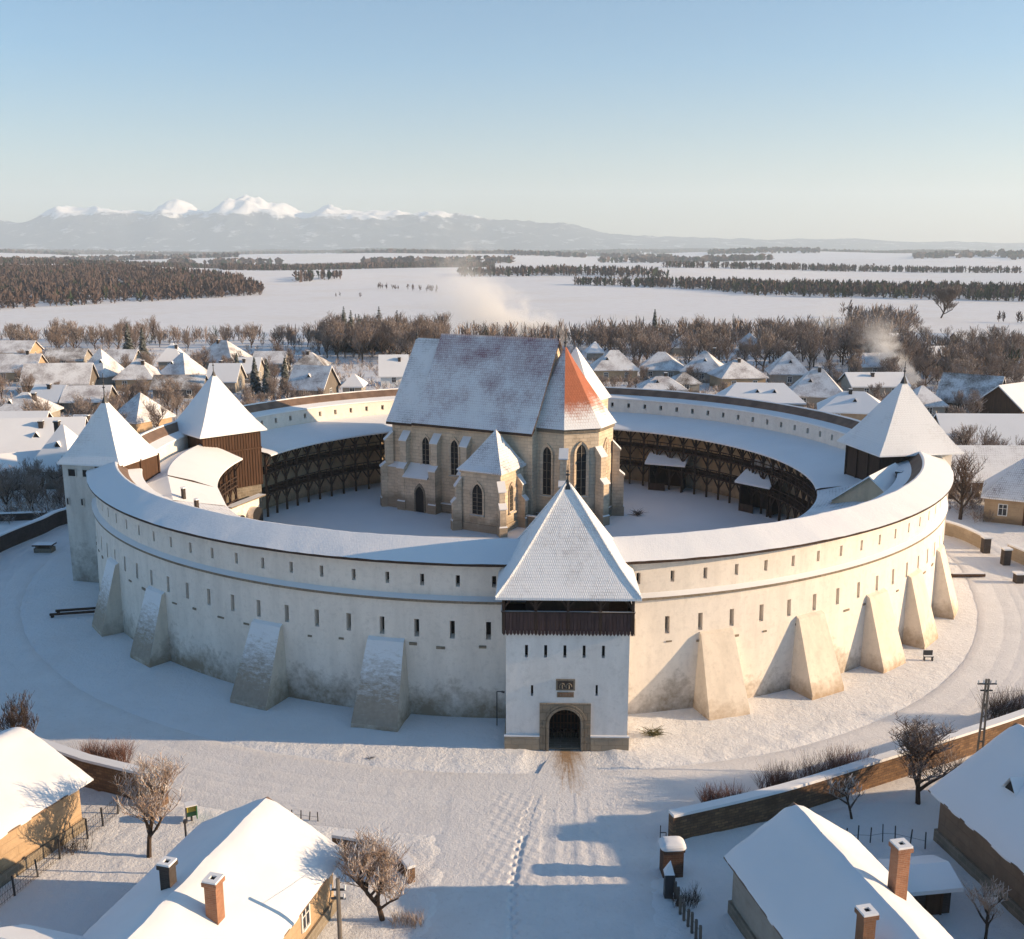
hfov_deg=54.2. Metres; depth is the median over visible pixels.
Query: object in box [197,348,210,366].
bare tree
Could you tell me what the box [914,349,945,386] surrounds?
bare tree
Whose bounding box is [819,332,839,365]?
bare tree
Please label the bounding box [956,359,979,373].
bare tree
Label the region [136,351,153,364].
bare tree
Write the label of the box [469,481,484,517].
window
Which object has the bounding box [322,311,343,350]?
bare tree
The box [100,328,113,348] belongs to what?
bare tree
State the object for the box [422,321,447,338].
bare tree
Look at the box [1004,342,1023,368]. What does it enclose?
bare tree
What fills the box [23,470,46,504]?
bare tree
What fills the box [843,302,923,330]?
thicket
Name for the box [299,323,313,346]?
bare tree
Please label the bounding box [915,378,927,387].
bare tree
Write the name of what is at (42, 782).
cottage
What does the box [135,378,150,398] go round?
bare tree
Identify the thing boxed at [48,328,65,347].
bare tree
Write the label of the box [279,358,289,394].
spruce tree
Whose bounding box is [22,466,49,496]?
bare tree
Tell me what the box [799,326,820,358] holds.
bare tree
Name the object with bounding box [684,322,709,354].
bare tree
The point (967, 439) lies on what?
bare tree
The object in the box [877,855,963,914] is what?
garden shed
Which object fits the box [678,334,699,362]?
bare tree
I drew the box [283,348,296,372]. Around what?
bare tree
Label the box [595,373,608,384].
bare tree
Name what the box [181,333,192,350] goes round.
bare tree
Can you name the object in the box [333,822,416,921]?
apple tree
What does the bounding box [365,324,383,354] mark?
bare tree
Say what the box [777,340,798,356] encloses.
bare tree
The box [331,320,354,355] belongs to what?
bare tree
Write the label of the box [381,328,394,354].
bare tree
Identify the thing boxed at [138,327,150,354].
spruce tree
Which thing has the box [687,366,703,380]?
bare tree
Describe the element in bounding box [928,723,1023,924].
long house
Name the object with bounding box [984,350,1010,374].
bare tree
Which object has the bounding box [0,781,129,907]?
wire fence
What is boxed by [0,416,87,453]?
village house
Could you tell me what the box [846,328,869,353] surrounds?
bare tree
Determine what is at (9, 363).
village house
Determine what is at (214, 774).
ring road
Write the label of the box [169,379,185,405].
bare tree
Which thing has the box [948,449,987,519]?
bare tree
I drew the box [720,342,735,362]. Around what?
bare tree
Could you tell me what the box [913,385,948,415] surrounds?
village house
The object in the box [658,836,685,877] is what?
gate pier
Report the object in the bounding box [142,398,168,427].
bare tree
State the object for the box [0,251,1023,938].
ground
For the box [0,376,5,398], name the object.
bare tree
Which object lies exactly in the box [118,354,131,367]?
bare tree
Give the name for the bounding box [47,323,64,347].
bare tree
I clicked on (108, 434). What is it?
corner tower
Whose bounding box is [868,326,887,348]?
bare tree
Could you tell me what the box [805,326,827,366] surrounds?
bare tree
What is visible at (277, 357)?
village house
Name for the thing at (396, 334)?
bare tree
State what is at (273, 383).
bare tree
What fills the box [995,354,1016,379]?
bare tree
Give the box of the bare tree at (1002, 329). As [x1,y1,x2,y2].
[987,324,1009,347]
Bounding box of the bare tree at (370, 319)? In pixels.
[362,313,383,354]
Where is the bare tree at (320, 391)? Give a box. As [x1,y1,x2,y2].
[314,387,325,394]
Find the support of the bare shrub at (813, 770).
on the ground at (82, 891)
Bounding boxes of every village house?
[0,340,43,353]
[0,350,48,381]
[0,392,63,416]
[0,411,52,418]
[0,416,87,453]
[0,450,39,491]
[19,362,99,391]
[25,420,77,488]
[30,384,66,412]
[44,348,92,362]
[59,385,118,413]
[73,414,92,420]
[88,349,124,386]
[107,349,142,367]
[112,358,160,390]
[117,392,175,433]
[149,374,207,398]
[156,343,187,369]
[160,353,206,374]
[198,339,251,368]
[206,360,246,392]
[238,357,264,382]
[252,351,292,371]
[287,365,340,397]
[290,351,330,367]
[340,374,367,391]
[378,354,408,386]
[585,341,604,359]
[589,350,639,381]
[636,372,687,390]
[639,352,683,379]
[669,335,692,355]
[670,372,702,392]
[679,348,723,382]
[707,358,768,389]
[715,382,805,406]
[738,333,756,352]
[765,351,808,385]
[789,366,842,408]
[817,388,880,420]
[838,372,910,397]
[846,353,883,371]
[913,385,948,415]
[916,333,949,345]
[919,344,952,371]
[933,413,1023,444]
[935,372,1005,412]
[948,445,1023,498]
[950,332,981,343]
[975,382,1023,413]
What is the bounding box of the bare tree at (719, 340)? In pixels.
[703,328,733,359]
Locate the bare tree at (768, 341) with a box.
[748,327,781,369]
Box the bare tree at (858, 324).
[852,316,865,332]
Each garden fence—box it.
[291,810,317,820]
[846,824,926,848]
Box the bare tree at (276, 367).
[268,361,280,387]
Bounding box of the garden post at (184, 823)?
[183,819,186,836]
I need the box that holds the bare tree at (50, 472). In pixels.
[42,464,62,495]
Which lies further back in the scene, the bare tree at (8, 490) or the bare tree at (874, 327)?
the bare tree at (874, 327)
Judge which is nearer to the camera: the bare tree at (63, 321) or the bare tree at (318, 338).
the bare tree at (318, 338)
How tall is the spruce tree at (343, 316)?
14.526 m
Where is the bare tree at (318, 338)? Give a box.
[308,330,323,354]
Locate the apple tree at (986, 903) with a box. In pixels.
[961,877,1011,938]
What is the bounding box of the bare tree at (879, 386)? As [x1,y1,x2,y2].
[868,381,884,397]
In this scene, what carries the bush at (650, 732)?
on the ground at (82, 891)
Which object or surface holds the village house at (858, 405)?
on the ground at (82, 891)
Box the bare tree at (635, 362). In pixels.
[632,356,640,367]
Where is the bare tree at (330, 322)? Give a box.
[319,313,345,354]
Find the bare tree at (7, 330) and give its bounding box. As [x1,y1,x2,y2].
[3,323,11,338]
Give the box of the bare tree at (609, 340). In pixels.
[597,322,618,349]
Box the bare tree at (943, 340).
[933,335,949,345]
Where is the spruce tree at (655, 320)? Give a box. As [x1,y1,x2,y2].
[651,309,657,328]
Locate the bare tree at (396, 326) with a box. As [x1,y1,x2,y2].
[382,317,412,353]
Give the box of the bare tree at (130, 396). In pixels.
[117,382,143,404]
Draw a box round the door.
[925,893,943,914]
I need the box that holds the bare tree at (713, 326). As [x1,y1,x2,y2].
[711,322,725,340]
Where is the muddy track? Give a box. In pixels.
[521,749,619,808]
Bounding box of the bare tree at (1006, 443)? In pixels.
[995,437,1010,444]
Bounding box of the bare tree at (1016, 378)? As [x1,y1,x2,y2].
[1007,367,1023,382]
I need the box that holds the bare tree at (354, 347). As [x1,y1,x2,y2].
[347,327,368,357]
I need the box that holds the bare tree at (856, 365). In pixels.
[847,355,865,371]
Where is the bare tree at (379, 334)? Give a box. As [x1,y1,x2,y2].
[369,321,393,354]
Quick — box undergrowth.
[0,344,1023,524]
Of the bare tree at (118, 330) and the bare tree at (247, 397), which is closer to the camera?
the bare tree at (247, 397)
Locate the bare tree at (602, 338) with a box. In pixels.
[593,327,608,348]
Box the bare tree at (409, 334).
[389,324,420,353]
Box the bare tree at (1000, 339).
[997,334,1008,354]
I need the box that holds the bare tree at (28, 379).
[20,370,35,392]
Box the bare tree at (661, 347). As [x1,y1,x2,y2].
[645,335,669,354]
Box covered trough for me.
[32,542,56,552]
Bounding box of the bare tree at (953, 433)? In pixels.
[948,426,965,441]
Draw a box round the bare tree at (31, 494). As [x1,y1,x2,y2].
[18,475,44,510]
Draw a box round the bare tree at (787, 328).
[784,322,805,350]
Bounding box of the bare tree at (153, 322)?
[147,315,159,342]
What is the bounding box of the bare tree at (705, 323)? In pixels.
[699,319,717,350]
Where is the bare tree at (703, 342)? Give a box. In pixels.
[696,331,712,352]
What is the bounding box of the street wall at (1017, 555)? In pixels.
[1007,543,1023,564]
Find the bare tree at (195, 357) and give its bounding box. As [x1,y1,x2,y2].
[190,352,205,361]
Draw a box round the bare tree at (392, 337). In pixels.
[384,318,406,353]
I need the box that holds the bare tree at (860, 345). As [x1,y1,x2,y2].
[854,336,880,352]
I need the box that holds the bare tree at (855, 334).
[844,326,867,352]
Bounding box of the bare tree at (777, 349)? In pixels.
[771,338,785,359]
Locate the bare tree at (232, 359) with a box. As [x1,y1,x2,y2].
[228,348,245,362]
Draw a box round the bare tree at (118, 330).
[108,321,124,348]
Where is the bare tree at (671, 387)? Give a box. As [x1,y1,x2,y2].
[666,384,676,390]
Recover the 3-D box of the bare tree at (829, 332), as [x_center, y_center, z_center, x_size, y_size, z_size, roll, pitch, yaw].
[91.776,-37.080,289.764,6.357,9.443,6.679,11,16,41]
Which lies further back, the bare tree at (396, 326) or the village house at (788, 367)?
the bare tree at (396, 326)
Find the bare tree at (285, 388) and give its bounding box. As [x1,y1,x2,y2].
[276,374,299,397]
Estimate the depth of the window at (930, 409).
183.44 m
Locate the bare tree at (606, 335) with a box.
[599,325,614,350]
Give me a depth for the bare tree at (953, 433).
144.54 m
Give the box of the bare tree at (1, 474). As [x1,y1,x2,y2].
[0,463,8,489]
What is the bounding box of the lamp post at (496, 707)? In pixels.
[496,691,504,725]
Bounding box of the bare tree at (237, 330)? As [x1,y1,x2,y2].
[234,325,241,340]
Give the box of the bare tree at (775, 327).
[766,318,791,331]
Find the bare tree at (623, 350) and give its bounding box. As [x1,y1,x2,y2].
[613,338,629,355]
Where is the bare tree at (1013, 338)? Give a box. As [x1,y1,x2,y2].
[1001,329,1023,360]
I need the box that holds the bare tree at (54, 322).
[49,317,63,332]
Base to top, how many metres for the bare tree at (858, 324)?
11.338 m
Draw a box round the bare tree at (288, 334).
[283,327,292,343]
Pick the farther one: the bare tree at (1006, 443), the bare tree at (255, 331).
the bare tree at (255, 331)
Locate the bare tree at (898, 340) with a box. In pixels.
[882,334,911,349]
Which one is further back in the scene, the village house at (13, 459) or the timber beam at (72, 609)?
the village house at (13, 459)
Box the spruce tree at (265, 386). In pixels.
[261,359,275,398]
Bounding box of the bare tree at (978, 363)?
[961,355,984,374]
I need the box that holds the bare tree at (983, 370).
[980,362,1005,375]
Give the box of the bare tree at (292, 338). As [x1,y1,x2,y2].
[287,334,298,347]
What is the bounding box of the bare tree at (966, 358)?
[946,354,972,372]
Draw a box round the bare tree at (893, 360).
[878,354,900,371]
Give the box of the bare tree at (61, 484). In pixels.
[52,476,64,501]
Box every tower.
[57,373,160,582]
[175,355,266,510]
[494,465,642,750]
[837,361,963,563]
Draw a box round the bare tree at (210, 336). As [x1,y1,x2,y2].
[207,332,217,344]
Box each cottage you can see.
[0,726,93,887]
[0,797,342,938]
[724,802,953,938]
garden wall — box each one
[0,727,168,804]
[331,830,415,883]
[668,709,1023,839]
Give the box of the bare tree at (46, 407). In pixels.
[35,397,52,410]
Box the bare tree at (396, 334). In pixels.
[390,328,413,353]
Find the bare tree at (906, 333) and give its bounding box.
[892,324,915,342]
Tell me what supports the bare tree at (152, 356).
on the ground at (82, 891)
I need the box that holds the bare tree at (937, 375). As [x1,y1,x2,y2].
[934,370,940,383]
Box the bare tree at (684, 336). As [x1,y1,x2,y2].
[676,329,690,359]
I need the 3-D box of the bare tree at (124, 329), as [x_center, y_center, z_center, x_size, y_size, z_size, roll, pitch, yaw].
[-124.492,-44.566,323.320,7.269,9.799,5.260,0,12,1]
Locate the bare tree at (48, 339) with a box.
[45,327,53,346]
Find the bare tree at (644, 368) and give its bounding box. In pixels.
[637,364,648,378]
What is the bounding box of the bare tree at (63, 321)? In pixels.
[60,318,74,336]
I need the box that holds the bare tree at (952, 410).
[943,405,966,412]
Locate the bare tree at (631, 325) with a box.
[626,321,644,343]
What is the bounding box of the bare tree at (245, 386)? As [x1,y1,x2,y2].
[240,384,253,394]
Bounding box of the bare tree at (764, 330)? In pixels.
[756,320,771,338]
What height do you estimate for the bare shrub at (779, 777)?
2.188 m
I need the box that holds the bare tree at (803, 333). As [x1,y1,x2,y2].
[792,328,806,361]
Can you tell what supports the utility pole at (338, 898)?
on the ground at (82, 891)
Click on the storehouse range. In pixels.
(821, 504)
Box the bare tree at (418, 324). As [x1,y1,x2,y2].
[401,315,426,339]
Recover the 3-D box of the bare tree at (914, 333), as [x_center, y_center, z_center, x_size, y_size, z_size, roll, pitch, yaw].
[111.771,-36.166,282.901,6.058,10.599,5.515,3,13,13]
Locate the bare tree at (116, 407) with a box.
[98,397,129,418]
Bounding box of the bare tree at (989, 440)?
[971,425,1004,444]
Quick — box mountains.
[0,194,1023,251]
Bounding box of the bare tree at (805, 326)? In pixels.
[793,318,815,352]
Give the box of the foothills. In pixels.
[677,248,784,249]
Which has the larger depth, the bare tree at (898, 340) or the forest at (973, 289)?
the forest at (973, 289)
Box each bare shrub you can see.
[51,829,95,853]
[72,737,138,762]
[387,906,426,928]
[668,880,705,907]
[695,777,750,802]
[750,758,810,788]
[786,745,852,776]
[824,741,879,772]
[969,684,1023,719]
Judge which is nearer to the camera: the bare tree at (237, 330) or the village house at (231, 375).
the village house at (231, 375)
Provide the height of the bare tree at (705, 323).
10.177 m
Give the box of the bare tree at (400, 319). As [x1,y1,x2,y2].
[388,310,406,325]
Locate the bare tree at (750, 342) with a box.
[746,334,765,367]
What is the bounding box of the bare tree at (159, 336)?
[154,329,163,346]
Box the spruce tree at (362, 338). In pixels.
[351,314,367,353]
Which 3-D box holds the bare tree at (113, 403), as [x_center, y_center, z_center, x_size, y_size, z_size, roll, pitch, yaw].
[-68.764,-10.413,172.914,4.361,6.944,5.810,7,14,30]
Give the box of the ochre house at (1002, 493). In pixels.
[981,458,1023,525]
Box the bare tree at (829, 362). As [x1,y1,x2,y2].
[823,359,836,372]
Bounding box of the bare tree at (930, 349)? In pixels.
[911,335,934,376]
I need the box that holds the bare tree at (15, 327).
[5,321,21,339]
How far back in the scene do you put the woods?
328.44 m
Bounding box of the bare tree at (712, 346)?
[704,340,727,361]
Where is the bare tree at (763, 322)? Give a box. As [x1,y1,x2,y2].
[754,315,771,339]
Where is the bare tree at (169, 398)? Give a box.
[155,384,182,411]
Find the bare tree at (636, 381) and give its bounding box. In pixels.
[633,377,639,387]
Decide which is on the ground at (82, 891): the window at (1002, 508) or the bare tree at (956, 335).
the bare tree at (956, 335)
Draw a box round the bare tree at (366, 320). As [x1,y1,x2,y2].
[360,313,375,329]
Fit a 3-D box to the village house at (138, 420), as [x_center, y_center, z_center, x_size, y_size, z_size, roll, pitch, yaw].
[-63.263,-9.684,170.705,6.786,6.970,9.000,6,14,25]
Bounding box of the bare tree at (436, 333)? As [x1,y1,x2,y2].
[419,319,451,338]
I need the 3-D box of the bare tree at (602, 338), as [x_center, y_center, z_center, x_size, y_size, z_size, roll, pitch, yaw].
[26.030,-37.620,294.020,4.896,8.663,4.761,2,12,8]
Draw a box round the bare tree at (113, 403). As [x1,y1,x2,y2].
[100,389,126,409]
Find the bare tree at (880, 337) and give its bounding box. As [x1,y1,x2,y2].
[871,326,895,351]
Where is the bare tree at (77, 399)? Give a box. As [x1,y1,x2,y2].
[67,392,87,414]
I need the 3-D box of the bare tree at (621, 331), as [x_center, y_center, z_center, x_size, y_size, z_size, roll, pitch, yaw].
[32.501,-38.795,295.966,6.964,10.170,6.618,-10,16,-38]
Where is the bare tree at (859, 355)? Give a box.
[845,347,865,370]
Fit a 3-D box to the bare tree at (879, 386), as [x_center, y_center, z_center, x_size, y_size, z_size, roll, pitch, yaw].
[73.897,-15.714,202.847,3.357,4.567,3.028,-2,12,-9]
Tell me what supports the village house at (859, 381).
on the ground at (82, 891)
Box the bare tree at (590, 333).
[582,322,601,346]
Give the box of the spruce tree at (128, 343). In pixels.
[121,323,134,348]
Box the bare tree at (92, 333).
[85,321,102,349]
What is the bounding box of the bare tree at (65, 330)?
[57,322,74,346]
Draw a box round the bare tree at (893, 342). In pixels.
[881,334,902,356]
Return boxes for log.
[951,573,985,576]
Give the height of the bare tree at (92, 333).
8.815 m
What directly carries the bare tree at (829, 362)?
on the ground at (82, 891)
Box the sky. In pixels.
[0,0,1023,242]
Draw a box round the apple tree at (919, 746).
[888,711,966,804]
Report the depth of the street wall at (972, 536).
106.17 m
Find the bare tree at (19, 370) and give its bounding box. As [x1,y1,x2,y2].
[12,366,21,380]
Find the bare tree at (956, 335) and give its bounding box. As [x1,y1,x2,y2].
[940,327,967,342]
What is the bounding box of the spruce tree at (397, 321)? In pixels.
[391,310,404,352]
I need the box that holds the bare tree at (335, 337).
[329,319,346,359]
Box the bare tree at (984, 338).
[970,329,992,345]
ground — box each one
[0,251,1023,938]
[150,479,859,621]
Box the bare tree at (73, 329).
[66,325,85,347]
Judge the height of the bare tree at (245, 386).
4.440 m
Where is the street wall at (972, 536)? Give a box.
[944,520,984,547]
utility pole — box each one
[330,878,345,938]
[976,679,996,751]
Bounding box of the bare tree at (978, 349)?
[961,336,982,363]
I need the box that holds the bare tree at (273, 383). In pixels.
[265,374,283,400]
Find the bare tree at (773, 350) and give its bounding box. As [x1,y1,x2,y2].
[768,331,782,360]
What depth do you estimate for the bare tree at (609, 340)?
296.75 m
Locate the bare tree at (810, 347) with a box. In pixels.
[799,328,823,370]
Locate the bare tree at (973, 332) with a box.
[963,326,980,342]
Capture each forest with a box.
[0,246,1023,264]
[0,257,1021,281]
[0,261,264,307]
[572,274,1023,300]
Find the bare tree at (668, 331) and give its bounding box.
[659,322,679,354]
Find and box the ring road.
[0,524,1023,838]
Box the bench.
[923,650,933,660]
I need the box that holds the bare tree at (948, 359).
[936,341,968,372]
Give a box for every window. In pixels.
[67,468,75,476]
[81,469,89,477]
[301,903,310,933]
[420,434,430,464]
[448,437,459,477]
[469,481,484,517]
[508,482,516,514]
[539,443,553,497]
[574,441,588,497]
[603,437,609,491]
[787,376,791,382]
[927,407,932,414]
[997,504,1007,515]
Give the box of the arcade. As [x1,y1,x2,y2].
[228,493,265,520]
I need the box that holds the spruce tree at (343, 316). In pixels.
[338,306,347,351]
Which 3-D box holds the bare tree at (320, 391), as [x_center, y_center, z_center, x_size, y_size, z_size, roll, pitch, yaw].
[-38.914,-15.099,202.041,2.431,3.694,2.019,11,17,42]
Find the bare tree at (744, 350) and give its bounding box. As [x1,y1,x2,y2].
[732,337,753,360]
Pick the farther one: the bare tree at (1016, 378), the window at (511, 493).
the bare tree at (1016, 378)
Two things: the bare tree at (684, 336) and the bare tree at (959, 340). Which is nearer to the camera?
the bare tree at (959, 340)
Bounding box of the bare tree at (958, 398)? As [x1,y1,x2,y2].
[952,388,965,411]
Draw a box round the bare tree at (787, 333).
[772,325,800,350]
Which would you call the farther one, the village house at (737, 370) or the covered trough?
the village house at (737, 370)
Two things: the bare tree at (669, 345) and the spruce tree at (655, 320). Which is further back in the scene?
the spruce tree at (655, 320)
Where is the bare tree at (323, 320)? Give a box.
[317,315,327,331]
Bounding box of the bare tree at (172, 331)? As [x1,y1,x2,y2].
[169,326,176,343]
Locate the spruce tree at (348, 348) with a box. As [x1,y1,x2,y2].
[345,310,353,352]
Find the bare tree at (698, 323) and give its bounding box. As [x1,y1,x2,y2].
[690,313,709,335]
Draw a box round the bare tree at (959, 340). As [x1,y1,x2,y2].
[953,334,966,347]
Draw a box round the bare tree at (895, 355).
[885,345,906,362]
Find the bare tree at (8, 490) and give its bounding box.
[0,470,18,508]
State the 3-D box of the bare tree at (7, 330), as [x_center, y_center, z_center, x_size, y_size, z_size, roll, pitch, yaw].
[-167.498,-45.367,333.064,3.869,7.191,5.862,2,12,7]
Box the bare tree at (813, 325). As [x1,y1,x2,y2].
[807,323,820,333]
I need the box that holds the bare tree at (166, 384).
[155,375,174,391]
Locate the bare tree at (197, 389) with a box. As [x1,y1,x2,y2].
[190,382,201,397]
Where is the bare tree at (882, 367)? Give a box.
[876,360,887,371]
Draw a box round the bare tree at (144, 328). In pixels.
[134,318,151,340]
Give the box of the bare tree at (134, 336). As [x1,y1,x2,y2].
[131,334,139,348]
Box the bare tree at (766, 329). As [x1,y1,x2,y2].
[755,326,784,362]
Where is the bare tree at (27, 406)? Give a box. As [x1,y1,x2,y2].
[19,394,44,410]
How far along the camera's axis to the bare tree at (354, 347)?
286.35 m
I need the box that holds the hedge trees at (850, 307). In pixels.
[335,283,1023,321]
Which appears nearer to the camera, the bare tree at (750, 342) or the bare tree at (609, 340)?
the bare tree at (750, 342)
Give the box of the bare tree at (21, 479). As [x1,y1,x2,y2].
[9,462,41,500]
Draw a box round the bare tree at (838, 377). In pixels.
[832,374,841,384]
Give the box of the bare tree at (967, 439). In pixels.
[952,422,977,444]
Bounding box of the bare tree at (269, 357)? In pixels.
[262,355,272,366]
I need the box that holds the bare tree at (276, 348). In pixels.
[270,342,286,350]
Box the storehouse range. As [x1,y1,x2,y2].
[173,484,862,639]
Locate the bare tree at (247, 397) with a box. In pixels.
[242,390,251,401]
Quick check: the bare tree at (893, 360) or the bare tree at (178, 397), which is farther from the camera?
the bare tree at (893, 360)
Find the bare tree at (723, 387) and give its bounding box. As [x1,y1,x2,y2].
[716,379,729,390]
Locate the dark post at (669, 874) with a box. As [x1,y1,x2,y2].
[663,860,674,898]
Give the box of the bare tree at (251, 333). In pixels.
[243,322,257,346]
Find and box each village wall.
[0,507,67,552]
[0,510,52,520]
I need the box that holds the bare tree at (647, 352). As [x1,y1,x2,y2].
[639,339,653,359]
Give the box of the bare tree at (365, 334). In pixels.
[347,317,375,362]
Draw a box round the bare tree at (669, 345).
[654,335,672,352]
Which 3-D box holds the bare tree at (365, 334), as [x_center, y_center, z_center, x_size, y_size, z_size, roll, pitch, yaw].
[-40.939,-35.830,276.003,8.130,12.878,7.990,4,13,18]
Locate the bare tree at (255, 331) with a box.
[248,324,257,344]
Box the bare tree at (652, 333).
[643,323,660,342]
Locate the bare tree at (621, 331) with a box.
[610,321,630,348]
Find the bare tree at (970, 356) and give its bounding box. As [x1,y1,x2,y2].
[960,353,975,370]
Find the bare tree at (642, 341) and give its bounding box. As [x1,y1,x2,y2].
[627,332,650,364]
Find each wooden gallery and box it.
[146,444,242,505]
[260,411,860,520]
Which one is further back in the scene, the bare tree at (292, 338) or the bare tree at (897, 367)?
the bare tree at (292, 338)
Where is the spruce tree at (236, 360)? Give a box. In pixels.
[234,353,238,362]
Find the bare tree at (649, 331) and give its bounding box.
[639,323,660,355]
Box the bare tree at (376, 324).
[363,313,387,351]
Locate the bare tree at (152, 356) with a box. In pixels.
[143,353,156,365]
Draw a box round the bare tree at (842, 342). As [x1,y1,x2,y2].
[828,328,854,364]
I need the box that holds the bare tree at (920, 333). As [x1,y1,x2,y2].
[914,325,936,343]
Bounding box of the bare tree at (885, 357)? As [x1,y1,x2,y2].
[876,352,888,370]
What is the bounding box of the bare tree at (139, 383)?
[129,375,151,394]
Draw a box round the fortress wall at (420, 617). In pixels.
[86,387,957,731]
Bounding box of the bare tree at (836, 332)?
[829,325,851,361]
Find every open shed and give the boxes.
[645,445,689,492]
[735,459,785,516]
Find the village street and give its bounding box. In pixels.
[420,790,668,938]
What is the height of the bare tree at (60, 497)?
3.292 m
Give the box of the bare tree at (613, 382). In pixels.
[609,374,617,386]
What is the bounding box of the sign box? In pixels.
[184,800,197,822]
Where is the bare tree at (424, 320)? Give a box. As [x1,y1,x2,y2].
[414,313,433,335]
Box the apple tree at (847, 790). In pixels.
[823,771,865,818]
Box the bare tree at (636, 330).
[627,323,644,360]
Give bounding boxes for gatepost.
[980,535,992,553]
[1000,547,1012,565]
[1012,571,1023,583]
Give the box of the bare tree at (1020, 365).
[1013,357,1023,382]
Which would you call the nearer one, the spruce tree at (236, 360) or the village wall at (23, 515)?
the village wall at (23, 515)
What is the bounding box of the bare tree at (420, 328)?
[408,326,424,342]
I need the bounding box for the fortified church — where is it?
[379,330,624,537]
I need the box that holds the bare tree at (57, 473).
[48,456,61,481]
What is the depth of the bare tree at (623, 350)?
264.07 m
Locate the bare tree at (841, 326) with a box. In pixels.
[835,325,853,357]
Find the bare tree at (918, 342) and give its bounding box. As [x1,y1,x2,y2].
[907,337,928,377]
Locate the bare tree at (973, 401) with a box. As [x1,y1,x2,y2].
[959,387,987,412]
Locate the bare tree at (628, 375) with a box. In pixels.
[623,369,633,384]
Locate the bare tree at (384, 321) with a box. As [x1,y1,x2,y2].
[381,317,395,354]
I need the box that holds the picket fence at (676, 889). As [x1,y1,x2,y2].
[673,875,701,938]
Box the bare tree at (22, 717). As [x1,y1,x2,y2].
[0,690,38,732]
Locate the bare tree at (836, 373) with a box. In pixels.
[830,368,842,385]
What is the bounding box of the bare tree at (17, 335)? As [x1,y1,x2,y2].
[11,324,29,339]
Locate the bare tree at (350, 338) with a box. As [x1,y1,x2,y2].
[345,322,359,356]
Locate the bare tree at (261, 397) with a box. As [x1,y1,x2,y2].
[256,393,266,401]
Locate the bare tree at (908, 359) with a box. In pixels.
[894,342,919,377]
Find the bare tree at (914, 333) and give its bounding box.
[899,324,918,340]
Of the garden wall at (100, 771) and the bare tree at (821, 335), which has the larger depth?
the bare tree at (821, 335)
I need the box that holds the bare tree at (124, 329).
[113,316,138,339]
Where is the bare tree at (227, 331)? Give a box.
[218,323,233,340]
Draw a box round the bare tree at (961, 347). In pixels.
[942,339,975,364]
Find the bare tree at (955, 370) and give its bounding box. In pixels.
[951,363,971,373]
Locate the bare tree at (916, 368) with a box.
[909,354,925,382]
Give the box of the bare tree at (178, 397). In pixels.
[171,391,183,414]
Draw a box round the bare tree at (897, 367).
[883,360,902,371]
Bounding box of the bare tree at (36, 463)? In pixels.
[18,457,43,478]
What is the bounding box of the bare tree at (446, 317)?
[432,311,450,330]
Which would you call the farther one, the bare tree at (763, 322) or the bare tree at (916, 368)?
the bare tree at (763, 322)
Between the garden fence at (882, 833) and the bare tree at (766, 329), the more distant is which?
the bare tree at (766, 329)
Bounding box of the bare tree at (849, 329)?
[842,321,870,353]
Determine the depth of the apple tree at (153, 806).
50.21 m
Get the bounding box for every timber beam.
[49,610,94,617]
[55,607,95,612]
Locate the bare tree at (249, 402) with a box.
[241,396,256,404]
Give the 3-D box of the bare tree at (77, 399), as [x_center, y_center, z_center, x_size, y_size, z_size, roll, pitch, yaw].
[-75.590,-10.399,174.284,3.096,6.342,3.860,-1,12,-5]
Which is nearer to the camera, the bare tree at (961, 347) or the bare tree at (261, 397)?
the bare tree at (261, 397)
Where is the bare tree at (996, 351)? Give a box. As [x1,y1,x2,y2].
[980,337,1009,373]
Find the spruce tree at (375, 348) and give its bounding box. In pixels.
[370,307,386,351]
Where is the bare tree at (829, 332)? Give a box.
[822,327,836,350]
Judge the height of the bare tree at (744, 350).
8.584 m
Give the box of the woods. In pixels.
[0,312,1023,378]
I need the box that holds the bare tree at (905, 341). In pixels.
[881,333,912,355]
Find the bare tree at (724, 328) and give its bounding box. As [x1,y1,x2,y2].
[712,323,730,341]
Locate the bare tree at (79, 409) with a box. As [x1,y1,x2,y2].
[67,397,95,416]
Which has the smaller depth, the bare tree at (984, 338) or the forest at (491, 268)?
the bare tree at (984, 338)
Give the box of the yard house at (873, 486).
[827,463,918,583]
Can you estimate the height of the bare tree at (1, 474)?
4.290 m
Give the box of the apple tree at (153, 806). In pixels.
[108,746,188,857]
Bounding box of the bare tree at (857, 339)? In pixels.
[850,336,866,350]
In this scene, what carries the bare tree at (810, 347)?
on the ground at (82, 891)
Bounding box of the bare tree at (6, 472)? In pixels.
[3,464,23,494]
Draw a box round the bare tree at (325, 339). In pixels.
[320,323,335,357]
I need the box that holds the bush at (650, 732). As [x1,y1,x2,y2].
[636,724,666,736]
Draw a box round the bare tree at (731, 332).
[723,328,739,348]
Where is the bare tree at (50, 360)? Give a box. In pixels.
[45,355,59,362]
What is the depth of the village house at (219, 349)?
257.52 m
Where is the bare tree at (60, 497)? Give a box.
[50,486,64,508]
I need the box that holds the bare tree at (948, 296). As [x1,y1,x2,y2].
[930,284,961,317]
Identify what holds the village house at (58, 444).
on the ground at (82, 891)
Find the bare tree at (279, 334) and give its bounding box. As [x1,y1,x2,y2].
[271,325,286,346]
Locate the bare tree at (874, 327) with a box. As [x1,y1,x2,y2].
[865,323,883,333]
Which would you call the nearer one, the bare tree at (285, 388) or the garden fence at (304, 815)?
the garden fence at (304, 815)
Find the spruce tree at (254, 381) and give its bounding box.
[248,357,263,397]
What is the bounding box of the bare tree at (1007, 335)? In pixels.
[998,330,1023,349]
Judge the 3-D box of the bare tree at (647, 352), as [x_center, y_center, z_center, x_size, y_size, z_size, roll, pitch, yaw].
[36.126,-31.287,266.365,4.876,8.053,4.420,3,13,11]
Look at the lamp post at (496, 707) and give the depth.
64.50 m
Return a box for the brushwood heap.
[629,508,645,515]

